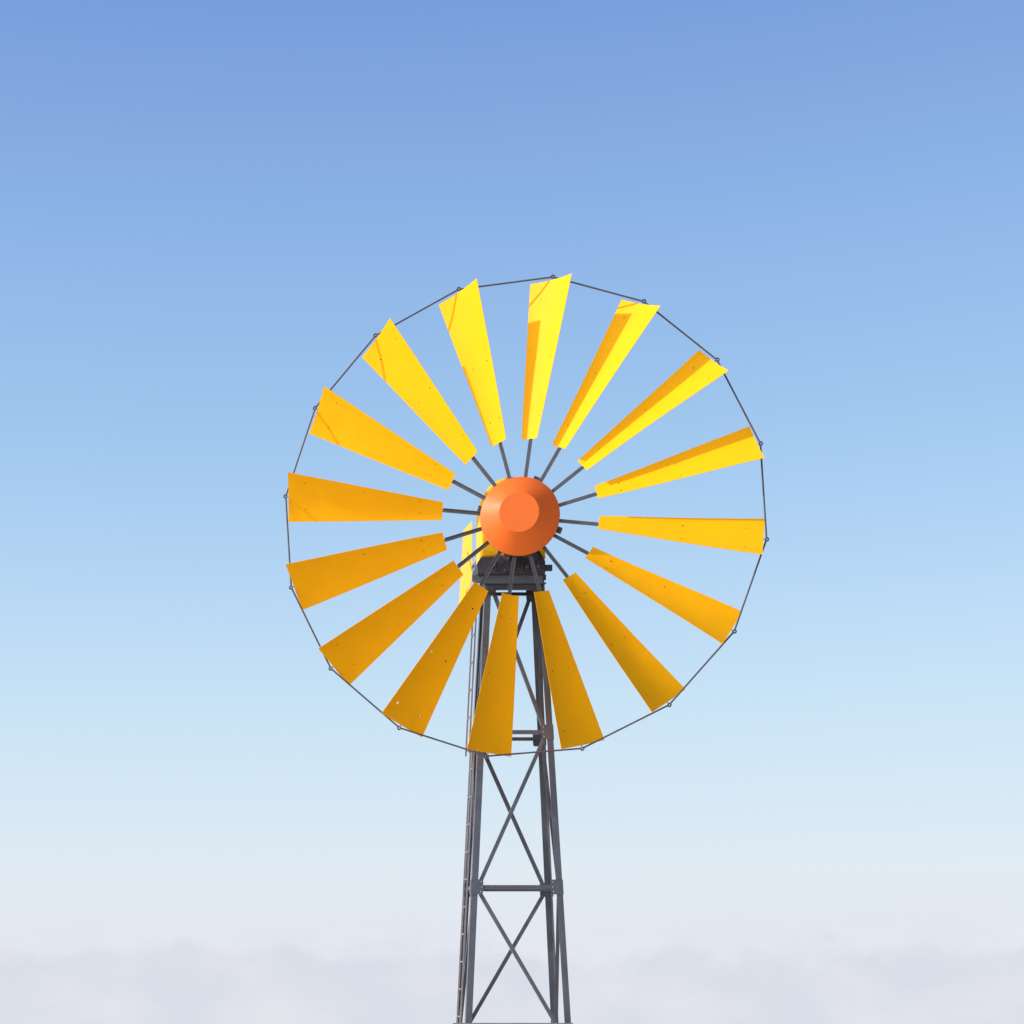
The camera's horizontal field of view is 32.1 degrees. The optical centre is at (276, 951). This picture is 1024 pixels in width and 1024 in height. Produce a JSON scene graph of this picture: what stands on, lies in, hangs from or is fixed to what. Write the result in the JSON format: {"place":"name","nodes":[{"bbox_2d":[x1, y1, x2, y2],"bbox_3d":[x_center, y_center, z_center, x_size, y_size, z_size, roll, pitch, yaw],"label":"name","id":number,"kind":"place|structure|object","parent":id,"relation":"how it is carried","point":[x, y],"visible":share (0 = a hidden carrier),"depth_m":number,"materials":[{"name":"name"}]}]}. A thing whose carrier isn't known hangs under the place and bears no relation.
{"place":"outdoors","nodes":[
{"label":"outdoors","id":0,"kind":"place"},
{"bbox_2d":[0,0,1023,1023],"label":"sky","id":1,"kind":"structure","parent":0,"point":[210,210],"materials":[{"name":"blue"}]},
{"bbox_3d":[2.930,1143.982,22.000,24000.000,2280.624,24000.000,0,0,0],"label":"ground","id":2,"kind":"structure","parent":0,"visible":0},
{"bbox_2d":[283,273,768,1023],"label":"windmill","id":3,"kind":"object","parent":2,"relation":"on","point":[519,519],"visible":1,"depth_m":21.21,"materials":[{"name":"yellow metal"}]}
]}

